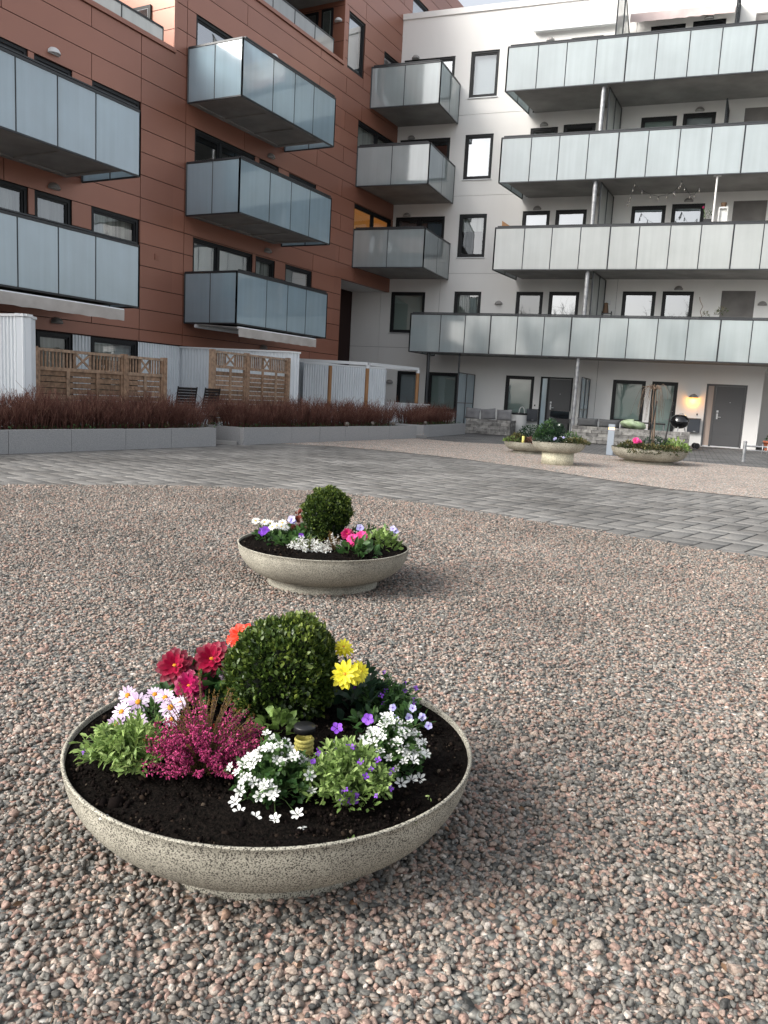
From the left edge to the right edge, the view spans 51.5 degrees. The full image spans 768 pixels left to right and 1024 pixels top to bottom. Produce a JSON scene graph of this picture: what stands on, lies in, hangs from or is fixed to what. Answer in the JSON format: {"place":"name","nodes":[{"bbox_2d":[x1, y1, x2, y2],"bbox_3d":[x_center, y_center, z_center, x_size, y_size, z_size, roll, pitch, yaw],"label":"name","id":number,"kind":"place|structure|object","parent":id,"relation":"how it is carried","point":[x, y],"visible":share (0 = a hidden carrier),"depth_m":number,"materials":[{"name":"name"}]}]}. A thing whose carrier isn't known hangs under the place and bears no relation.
{"place":"outdoors","nodes":[
{"label":"outdoors","id":0,"kind":"place"},
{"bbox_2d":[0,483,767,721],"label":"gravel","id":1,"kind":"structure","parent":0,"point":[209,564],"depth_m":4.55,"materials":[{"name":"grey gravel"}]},
{"bbox_2d":[0,485,767,1023],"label":"gravel ground","id":2,"kind":"structure","parent":0,"point":[386,1001],"depth_m":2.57,"materials":[{"name":"grey gravel"}]},
{"bbox_2d":[60,677,471,901],"bbox_3d":[-0.296,0.707,2.109,1.040,0.276,1.040,3,8,0],"label":"flower bowl","id":3,"kind":"object","parent":2,"relation":"on","point":[190,832],"visible":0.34,"depth_m":1.72,"materials":[{"name":"concrete"}]},
{"bbox_2d":[68,708,172,777],"bbox_3d":[-0.615,0.552,1.912,0.279,0.140,0.227,8,10,28],"label":"aubrieta plant","id":4,"kind":"object","parent":3,"relation":"in","point":[120,746],"visible":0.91,"depth_m":1.87,"materials":[{"name":"green plant"}]},
{"bbox_2d":[107,685,189,729],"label":"daisy plant","id":5,"kind":"object","parent":3,"relation":"on","point":[158,697],"visible":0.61,"depth_m":2.09,"materials":[{"name":"white plant"}]},
{"bbox_2d":[152,641,227,705],"bbox_3d":[-0.525,0.461,2.278,0.283,0.190,0.270,3,8,0],"label":"dahlia plant","id":6,"kind":"object","parent":3,"relation":"on","point":[175,665],"visible":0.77,"depth_m":2.23,"materials":[{"name":"red plant"}]},
{"bbox_2d":[139,667,264,779],"bbox_3d":[-0.416,0.498,1.878,0.306,0.269,0.274,0,9,-22],"label":"heather plant","id":7,"kind":"object","parent":3,"relation":"in","point":[185,747],"visible":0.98,"depth_m":1.84,"materials":[{"name":"pink plant"}]},
{"bbox_2d":[226,623,250,646],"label":"dahlia plant","id":8,"kind":"object","parent":3,"relation":"in","point":[233,636],"visible":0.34,"depth_m":2.32,"materials":[{"name":"orange plant"}]},
{"bbox_2d":[223,729,316,822],"bbox_3d":[-0.251,0.575,1.784,0.223,0.144,0.233,3,8,0],"label":"campanula plant","id":9,"kind":"object","parent":3,"relation":"in","point":[273,767],"visible":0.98,"depth_m":1.76,"materials":[{"name":"white plant"}]},
{"bbox_2d":[251,705,299,738],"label":"leafy plant","id":10,"kind":"object","parent":3,"relation":"on","point":[283,717],"visible":0.86,"depth_m":2.08,"materials":[{"name":"green plant"}]},
{"bbox_2d":[219,609,340,724],"bbox_3d":[-0.287,0.430,2.235,0.348,0.316,0.348,3,8,0],"label":"boxwood ball","id":11,"kind":"object","parent":3,"relation":"in","point":[289,660],"visible":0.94,"depth_m":2.14,"materials":[{"name":"green plant"}]},
{"bbox_2d":[294,721,315,756],"bbox_3d":[-0.202,0.585,2.013,0.055,0.099,0.055,3,8,0],"label":"solar light","id":12,"kind":"object","parent":3,"relation":"in","point":[304,731],"visible":0.66,"depth_m":2.00,"materials":[{"name":"yellow plastic"}]},
{"bbox_2d":[298,722,396,812],"bbox_3d":[-0.080,0.575,1.824,0.222,0.154,0.275,3,8,0],"label":"aubrieta plant","id":13,"kind":"object","parent":3,"relation":"in","point":[349,773],"visible":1,"depth_m":1.77,"materials":[{"name":"green plant"}]},
{"bbox_2d":[324,638,393,723],"bbox_3d":[-0.076,0.477,2.271,0.228,0.219,0.249,-1,9,-25],"label":"dahlia plant","id":14,"kind":"object","parent":3,"relation":"in","point":[358,675],"visible":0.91,"depth_m":2.23,"materials":[{"name":"yellow plant"}]},
{"bbox_2d":[342,703,383,735],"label":"pansy plant","id":15,"kind":"object","parent":3,"relation":"on","point":[369,715],"visible":0.69,"depth_m":2.17,"materials":[{"name":"green plant"}]},
{"bbox_2d":[350,670,421,719],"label":"aubrieta plant","id":16,"kind":"object","parent":3,"relation":"in","point":[397,693],"visible":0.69,"depth_m":2.27,"materials":[{"name":"green plant"}]},
{"bbox_2d":[357,711,430,787],"bbox_3d":[0.026,0.565,1.942,0.168,0.148,0.176,0,9,-22],"label":"campanula plant","id":17,"kind":"object","parent":3,"relation":"in","point":[399,744],"visible":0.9,"depth_m":1.92,"materials":[{"name":"white plant"}]},
{"bbox_2d":[389,700,436,730],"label":"pansy plant","id":18,"kind":"object","parent":3,"relation":"on","point":[406,708],"visible":0.59,"depth_m":2.18,"materials":[{"name":"green plant"}]},
{"bbox_2d":[237,529,408,595],"bbox_3d":[-0.368,0.303,4.829,1.032,0.273,1.032,3,8,0],"label":"flower bowl","id":19,"kind":"object","parent":2,"relation":"on","point":[293,570],"visible":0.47,"depth_m":4.46,"materials":[{"name":"concrete"}]},
{"bbox_2d":[251,518,289,539],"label":"daisy plant","id":20,"kind":"object","parent":19,"relation":"on","point":[272,526],"visible":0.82,"depth_m":4.87,"materials":[{"name":"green plant"}]},
{"bbox_2d":[266,525,316,549],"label":"leafy plant","id":21,"kind":"object","parent":19,"relation":"in","point":[293,537],"visible":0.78,"depth_m":4.74,"materials":[{"name":"green plant"}]},
{"bbox_2d":[284,509,314,537],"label":"coral bells","id":22,"kind":"object","parent":19,"relation":"in","point":[298,520],"visible":0.51,"depth_m":5.00,"materials":[{"name":"brown plant"}]},
{"bbox_2d":[286,531,342,552],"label":"heather plant","id":23,"kind":"object","parent":19,"relation":"in","point":[307,544],"visible":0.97,"depth_m":4.58,"materials":[{"name":"white plant"}]},
{"bbox_2d":[299,484,354,538],"bbox_3d":[-0.353,0.009,4.920,0.346,0.376,0.332,3,8,0],"label":"boxwood ball","id":24,"kind":"object","parent":19,"relation":"in","point":[326,510],"visible":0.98,"depth_m":4.82,"materials":[{"name":"green plant"}]},
{"bbox_2d":[334,528,381,557],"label":"dahlia plant","id":25,"kind":"object","parent":19,"relation":"in","point":[357,541],"visible":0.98,"depth_m":4.56,"materials":[{"name":"pink plant"}]},
{"bbox_2d":[352,523,403,551],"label":"leafy plant","id":26,"kind":"object","parent":19,"relation":"in","point":[386,536],"visible":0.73,"depth_m":4.78,"materials":[{"name":"green plant"}]},
{"bbox_2d":[0,496,742,1000],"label":"fallen leaves","id":27,"kind":"object","parent":2,"relation":"on","point":[554,922],"visible":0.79,"depth_m":1.74,"materials":[{"name":"brown plant"}]},
{"bbox_2d":[0,444,767,557],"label":"paving blocks","id":28,"kind":"structure","parent":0,"point":[457,482],"depth_m":10.36,"materials":[{"name":"concrete"}]},
{"bbox_2d":[0,426,215,453],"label":"granite planter","id":29,"kind":"object","parent":28,"relation":"on","point":[18,441],"visible":0.89,"depth_m":12.99,"materials":[{"name":"stone"}]},
{"bbox_2d":[0,377,220,429],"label":"shrub hedge","id":30,"kind":"object","parent":29,"relation":"on","point":[27,411],"visible":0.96,"depth_m":13.46,"materials":[{"name":"brown plant"}]},
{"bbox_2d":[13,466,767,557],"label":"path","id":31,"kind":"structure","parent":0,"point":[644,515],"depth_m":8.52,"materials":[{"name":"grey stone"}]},
{"bbox_2d":[216,424,767,492],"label":"ground","id":32,"kind":"structure","parent":0,"point":[719,455],"depth_m":22.29,"materials":[{"name":"grey concrete"}]},
{"bbox_2d":[0,313,36,426],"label":"corrugated partition","id":33,"kind":"object","parent":32,"relation":"on","point":[17,349],"visible":0.66,"depth_m":12.73,"materials":[{"name":"white metal"}]},
{"bbox_2d":[36,346,167,424],"bbox_3d":[-5.197,-2.132,14.817,0.100,1.650,3.186,7,9,27],"label":"timber fence","id":34,"kind":"object","parent":32,"relation":"on","point":[124,374],"visible":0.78,"depth_m":14.63,"materials":[{"name":"brown wood"}]},
{"bbox_2d":[176,386,197,407],"bbox_3d":[-4.340,-2.122,16.769,0.625,1.053,0.532,9,10,35],"label":"garden chair","id":35,"kind":"object","parent":32,"relation":"on","point":[188,391],"visible":0.28,"depth_m":16.54,"materials":[{"name":"black wood"}]},
{"bbox_2d":[201,387,220,424],"bbox_3d":[-3.961,-2.175,17.273,0.626,1.053,0.530,7,9,25],"label":"garden chair","id":36,"kind":"object","parent":32,"relation":"on","point":[208,391],"visible":0.23,"depth_m":17.09,"materials":[{"name":"black plastic"}]},
{"bbox_2d":[0,0,463,423],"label":"apartment building","id":37,"kind":"structure","parent":32,"relation":"on","point":[175,175],"depth_m":19.84,"materials":[{"name":"brown"}]},
{"bbox_2d":[0,37,27,55],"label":"window","id":38,"kind":"structure","parent":37,"relation":"in","point":[7,43],"depth_m":15.78,"materials":[{"name":"black"}]},
{"bbox_2d":[0,179,28,213],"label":"window","id":39,"kind":"structure","parent":37,"relation":"in","point":[13,196],"depth_m":16.31,"materials":[{"name":"black"}]},
{"bbox_2d":[33,189,71,224],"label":"window","id":40,"kind":"structure","parent":37,"relation":"in","point":[48,206],"depth_m":17.14,"materials":[{"name":"black glass"}]},
{"bbox_2d":[34,53,71,75],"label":"balcony door","id":41,"kind":"structure","parent":37,"relation":"in","point":[36,57],"depth_m":16.57,"materials":[{"name":"black"}]},
{"bbox_2d":[35,330,72,405],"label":"balcony door","id":42,"kind":"structure","parent":37,"relation":"in","point":[44,339],"depth_m":17.62,"materials":[{"name":"black"}]},
{"bbox_2d":[91,337,137,390],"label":"window","id":43,"kind":"structure","parent":37,"relation":"in","point":[98,344],"depth_m":19.13,"materials":[{"name":"black"}]},
{"bbox_2d":[91,206,138,244],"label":"window","id":44,"kind":"structure","parent":37,"relation":"in","point":[103,221],"depth_m":18.63,"materials":[{"name":"black"}]},
{"bbox_2d":[91,79,140,109],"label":"window","id":45,"kind":"structure","parent":37,"relation":"in","point":[96,84],"depth_m":18.09,"materials":[{"name":"black metal"}]},
{"bbox_2d":[196,14,231,44],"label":"window","id":46,"kind":"structure","parent":37,"relation":"in","point":[206,32],"depth_m":20.87,"materials":[{"name":"black"}]},
{"bbox_2d":[192,237,252,271],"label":"balcony door","id":47,"kind":"structure","parent":37,"relation":"in","point":[207,256],"depth_m":21.72,"materials":[{"name":"black"}]},
{"bbox_2d":[194,128,254,160],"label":"balcony door","id":48,"kind":"structure","parent":37,"relation":"in","point":[207,147],"depth_m":21.63,"materials":[{"name":"black glass"}]},
{"bbox_2d":[254,256,274,277],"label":"balcony door","id":49,"kind":"structure","parent":37,"relation":"in","point":[263,266],"depth_m":23.72,"materials":[{"name":"black"}]},
{"bbox_2d":[284,264,311,286],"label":"window","id":50,"kind":"structure","parent":37,"relation":"in","point":[293,274],"depth_m":25.23,"materials":[{"name":"black"}]},
{"bbox_2d":[321,8,333,36],"bbox_3d":[-1.866,-15.483,25.908,0.440,1.630,0.045,8,9,28],"label":"window","id":51,"kind":"structure","parent":37,"relation":"in","point":[327,15],"depth_m":25.81,"materials":[{"name":"black glass"}]},
{"bbox_2d":[347,12,365,77],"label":"window","id":52,"kind":"structure","parent":37,"relation":"in","point":[356,36],"depth_m":26.64,"materials":[{"name":"black"}]},
{"bbox_2d":[353,204,390,228],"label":"balcony door","id":53,"kind":"structure","parent":37,"relation":"in","point":[363,217],"depth_m":29.14,"materials":[{"name":"black"}]},
{"bbox_2d":[357,120,392,146],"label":"balcony door","id":54,"kind":"structure","parent":37,"relation":"in","point":[366,135],"depth_m":27.92,"materials":[{"name":"black"}]},
{"bbox_2d":[180,346,300,424],"bbox_3d":[-3.779,-3.144,20.617,3.243,2.110,0.400,5,9,10],"label":"corrugated partition","id":55,"kind":"object","parent":32,"relation":"on","point":[194,367],"visible":0.41,"depth_m":20.60,"materials":[{"name":"white metal"}]},
{"bbox_2d":[208,349,290,424],"bbox_3d":[-3.107,-2.734,18.704,0.100,1.930,3.072,7,9,26],"label":"timber fence","id":56,"kind":"object","parent":32,"relation":"on","point":[217,359],"visible":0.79,"depth_m":18.42,"materials":[{"name":"brown wood"}]},
{"bbox_2d":[197,424,415,444],"bbox_3d":[-1.514,-1.936,19.293,1.303,0.353,7.157,8,10,30],"label":"granite planter","id":57,"kind":"object","parent":32,"relation":"on","point":[256,435],"visible":0.74,"depth_m":17.77,"materials":[{"name":"stone"}]},
{"bbox_2d":[195,388,402,426],"bbox_3d":[-1.620,-2.437,18.933,1.445,0.911,7.059,8,10,32],"label":"shrub hedge","id":58,"kind":"object","parent":57,"relation":"on","point":[285,414],"visible":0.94,"depth_m":18.06,"materials":[{"name":"brown plant"}]},
{"bbox_2d":[303,362,386,423],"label":"storage shed","id":59,"kind":"structure","parent":32,"relation":"on","point":[348,382],"depth_m":26.16,"materials":[{"name":"white metal"}]},
{"bbox_2d":[299,358,419,407],"bbox_3d":[-0.903,-3.832,26.267,2.608,2.130,4.122,7,9,27],"label":"pergola","id":60,"kind":"object","parent":32,"relation":"on","point":[367,366],"visible":0.63,"depth_m":25.11,"materials":[{"name":"white"}]},
{"bbox_2d":[386,422,465,436],"bbox_3d":[1.320,-2.606,24.877,1.302,0.353,4.012,7,9,22],"label":"granite planter","id":61,"kind":"object","parent":32,"relation":"on","point":[432,430],"visible":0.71,"depth_m":24.14,"materials":[{"name":"stone"}]},
{"bbox_2d":[390,397,457,424],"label":"shrub hedge","id":62,"kind":"object","parent":61,"relation":"on","point":[430,415],"visible":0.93,"depth_m":24.02,"materials":[{"name":"brown plant"}]},
{"bbox_2d":[465,418,515,435],"bbox_3d":[3.679,-2.949,27.501,1.550,0.495,0.956,6,9,20],"label":"block bench","id":63,"kind":"object","parent":32,"relation":"on","point":[484,426],"visible":0.98,"depth_m":27.08,"materials":[{"name":"stone"}]},
{"bbox_2d":[511,407,527,434],"bbox_3d":[4.758,-3.232,28.113,0.600,0.994,0.600,3,8,0],"label":"barrel","id":64,"kind":"object","parent":32,"relation":"on","point":[519,418],"visible":0.83,"depth_m":27.88,"materials":[{"name":"white plastic"}]},
{"bbox_2d":[548,410,570,435],"bbox_3d":[5.964,-2.986,27.129,0.730,0.925,0.450,6,9,20],"label":"gas grill","id":65,"kind":"object","parent":32,"relation":"on","point":[561,416],"visible":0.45,"depth_m":26.91,"materials":[{"name":"black metal"}]},
{"bbox_2d":[606,424,614,454],"bbox_3d":[5.524,-1.766,19.407,0.150,0.740,0.150,6,9,18],"label":"light bollard","id":66,"kind":"object","parent":32,"relation":"on","point":[610,437],"visible":1,"depth_m":19.34,"materials":[{"name":"grey metal"}]},
{"bbox_2d":[571,425,689,445],"bbox_3d":[7.602,-2.323,24.637,3.450,0.515,0.906,6,9,20],"label":"block bench","id":67,"kind":"object","parent":32,"relation":"on","point":[597,434],"visible":0.54,"depth_m":24.32,"materials":[{"name":"stone"}]},
{"bbox_2d":[620,419,645,429],"bbox_3d":[7.620,-2.658,24.302,0.804,0.349,0.521,3,8,0],"label":"folded cover","id":68,"kind":"object","parent":67,"relation":"on","point":[630,423],"visible":0.96,"depth_m":24.17,"materials":[{"name":"green fabric"}]},
{"bbox_2d":[666,413,699,448],"bbox_3d":[9.346,-2.551,24.924,0.676,1.072,1.066,-5,12,-44],"label":"kettle grill","id":69,"kind":"object","parent":32,"relation":"on","point":[678,421],"visible":0.94,"depth_m":24.82,"materials":[{"name":"black metal"}]},
{"bbox_2d":[251,438,767,497],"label":"gravel ground","id":70,"kind":"structure","parent":0,"point":[747,481],"depth_m":15.63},
{"bbox_2d":[504,440,541,453],"bbox_3d":[3.306,-1.493,18.302,1.102,0.286,1.102,3,8,0],"label":"flower bowl","id":71,"kind":"object","parent":70,"relation":"on","point":[524,447],"visible":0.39,"depth_m":17.93,"materials":[{"name":"concrete"}]},
{"bbox_2d":[502,424,537,443],"bbox_3d":[3.216,-1.779,18.095,1.096,0.440,1.123,3,8,0],"label":"mixed planting","id":72,"kind":"object","parent":71,"relation":"in","point":[514,436],"visible":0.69,"depth_m":18.06,"materials":[{"name":"green plant"}]},
{"bbox_2d":[532,440,585,465],"bbox_3d":[3.347,-1.141,15.321,1.022,0.464,1.022,3,8,0],"label":"flower bowl","id":73,"kind":"object","parent":70,"relation":"on","point":[559,453],"visible":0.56,"depth_m":15.04,"materials":[{"name":"concrete"}]},
{"bbox_2d":[532,417,590,445],"bbox_3d":[3.380,-1.544,15.214,1.124,0.494,0.994,3,8,0],"label":"mixed planting","id":74,"kind":"object","parent":73,"relation":"in","point":[544,431],"visible":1,"depth_m":15.16,"materials":[{"name":"green plant"}]},
{"bbox_2d":[611,445,688,464],"bbox_3d":[5.725,-1.229,17.210,1.602,0.343,1.602,3,8,0],"label":"flower bowl","id":75,"kind":"object","parent":70,"relation":"on","point":[662,458],"visible":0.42,"depth_m":16.64,"materials":[{"name":"concrete"}]},
{"bbox_2d":[631,384,673,443],"bbox_3d":[5.630,-2.031,16.996,0.790,1.402,0.774,11,11,42],"label":"weeping tree","id":76,"kind":"object","parent":75,"relation":"on","point":[654,388],"visible":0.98,"depth_m":16.87,"materials":[{"name":"brown plant"}]},
{"bbox_2d":[614,435,691,456],"bbox_3d":[5.747,-1.434,16.911,1.647,0.405,1.326,3,8,0],"label":"mixed planting","id":77,"kind":"object","parent":75,"relation":"in","point":[665,446],"visible":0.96,"depth_m":16.79,"materials":[{"name":"green plant"}]},
{"bbox_2d":[349,0,767,449],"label":"apartment building","id":78,"kind":"structure","parent":0,"point":[550,132],"depth_m":26.67,"materials":[{"name":"grey paint"}]},
{"bbox_2d":[389,292,424,333],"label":"window","id":79,"kind":"structure","parent":78,"relation":"in","point":[403,304],"depth_m":30.30,"materials":[{"name":"black"}]},
{"bbox_2d":[396,371,419,402],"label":"balcony door","id":80,"kind":"structure","parent":78,"relation":"in","point":[406,380],"depth_m":30.63,"materials":[{"name":"black"}]},
{"bbox_2d":[396,216,444,238],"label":"balcony door","id":81,"kind":"structure","parent":78,"relation":"in","point":[435,224],"depth_m":29.91,"materials":[{"name":"black glass"}]},
{"bbox_2d":[400,137,449,158],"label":"balcony door","id":82,"kind":"structure","parent":78,"relation":"in","point":[442,144],"depth_m":29.19,"materials":[{"name":"black glass"}]},
{"bbox_2d":[405,56,455,74],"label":"balcony door","id":83,"kind":"structure","parent":78,"relation":"in","point":[449,62],"depth_m":28.59,"materials":[{"name":"black"}]},
{"bbox_2d":[427,372,457,411],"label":"window","id":84,"kind":"structure","parent":78,"relation":"in","point":[443,386],"depth_m":30.14,"materials":[{"name":"black"}]},
{"bbox_2d":[454,292,480,315],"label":"window","id":85,"kind":"structure","parent":78,"relation":"in","point":[464,302],"depth_m":29.44,"materials":[{"name":"black"}]},
{"bbox_2d":[456,214,486,257],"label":"window","id":86,"kind":"structure","parent":78,"relation":"in","point":[472,227],"depth_m":29.12,"materials":[{"name":"black"}]},
{"bbox_2d":[462,133,493,180],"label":"window","id":87,"kind":"structure","parent":78,"relation":"in","point":[478,147],"depth_m":28.66,"materials":[{"name":"black"}]},
{"bbox_2d":[467,49,499,98],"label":"window","id":88,"kind":"structure","parent":78,"relation":"in","point":[484,64],"depth_m":28.25,"materials":[{"name":"black"}]},
{"bbox_2d":[504,375,534,412],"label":"window","id":89,"kind":"structure","parent":78,"relation":"in","point":[519,390],"depth_m":29.17,"materials":[{"name":"black"}]},
{"bbox_2d":[515,292,542,316],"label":"balcony door","id":90,"kind":"structure","parent":78,"relation":"in","point":[526,302],"depth_m":29.14,"materials":[{"name":"black"}]},
{"bbox_2d":[522,211,549,224],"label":"balcony door","id":91,"kind":"structure","parent":78,"relation":"in","point":[529,217],"depth_m":28.21,"materials":[{"name":"black"}]},
{"bbox_2d":[537,377,572,432],"bbox_3d":[6.147,-3.789,28.645,1.150,2.090,0.152,6,9,20],"label":"door","id":92,"kind":"structure","parent":78,"relation":"in","point":[555,392],"depth_m":28.60,"materials":[{"name":"black"}]},
{"bbox_2d":[548,292,579,317],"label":"window","id":93,"kind":"structure","parent":78,"relation":"in","point":[559,302],"depth_m":28.23,"materials":[{"name":"black"}]},
{"bbox_2d":[555,209,586,224],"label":"window","id":94,"kind":"structure","parent":78,"relation":"in","point":[563,217],"depth_m":27.80,"materials":[{"name":"black"}]},
{"bbox_2d":[563,123,595,131],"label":"window","id":95,"kind":"structure","parent":78,"relation":"in","point":[591,126],"depth_m":27.33,"materials":[{"name":"black glass"}]},
{"bbox_2d":[610,380,645,423],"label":"window","id":96,"kind":"structure","parent":78,"relation":"in","point":[624,392],"depth_m":27.88,"materials":[{"name":"black"}]},
{"bbox_2d":[621,291,655,318],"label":"window","id":97,"kind":"structure","parent":78,"relation":"in","point":[634,303],"depth_m":27.86,"materials":[{"name":"black"}]},
{"bbox_2d":[631,205,665,222],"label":"window","id":98,"kind":"structure","parent":78,"relation":"in","point":[639,214],"depth_m":26.93,"materials":[{"name":"black"}]},
{"bbox_2d":[641,116,676,127],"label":"window","id":99,"kind":"structure","parent":78,"relation":"in","point":[660,121],"depth_m":26.45,"materials":[{"name":"black glass"}]},
{"bbox_2d":[648,381,677,435],"bbox_3d":[9.691,-3.517,27.696,0.840,1.970,0.780,6,9,20],"label":"balcony door","id":100,"kind":"structure","parent":78,"relation":"in","point":[666,405],"depth_m":27.49,"materials":[{"name":"black glass"}]},
{"bbox_2d":[660,291,693,319],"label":"balcony door","id":101,"kind":"structure","parent":78,"relation":"in","point":[674,303],"depth_m":27.42,"materials":[{"name":"black"}]},
{"bbox_2d":[671,203,704,221],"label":"balcony door","id":102,"kind":"structure","parent":78,"relation":"in","point":[680,212],"depth_m":26.50,"materials":[{"name":"black"}]},
{"bbox_2d":[682,112,715,124],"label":"balcony door","id":103,"kind":"structure","parent":78,"relation":"in","point":[694,118],"depth_m":26.03,"materials":[{"name":"black glass"}]},
{"bbox_2d":[700,384,747,448],"bbox_3d":[11.413,-3.223,26.750,1.260,2.090,0.152,6,9,20],"label":"door","id":104,"kind":"structure","parent":78,"relation":"in","point":[728,408],"depth_m":26.74,"materials":[{"name":"grey"}]},
{"bbox_2d":[719,291,755,320],"bbox_3d":[11.595,-6.137,26.326,1.020,2.270,0.105,6,9,20],"label":"door","id":105,"kind":"structure","parent":78,"relation":"in","point":[738,303],"depth_m":26.18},
{"bbox_2d":[732,200,767,220],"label":"door","id":106,"kind":"structure","parent":78,"relation":"in","point":[742,210],"depth_m":25.74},
{"bbox_2d":[744,107,767,121],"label":"door","id":107,"kind":"structure","parent":78,"relation":"in","point":[758,113],"depth_m":25.35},
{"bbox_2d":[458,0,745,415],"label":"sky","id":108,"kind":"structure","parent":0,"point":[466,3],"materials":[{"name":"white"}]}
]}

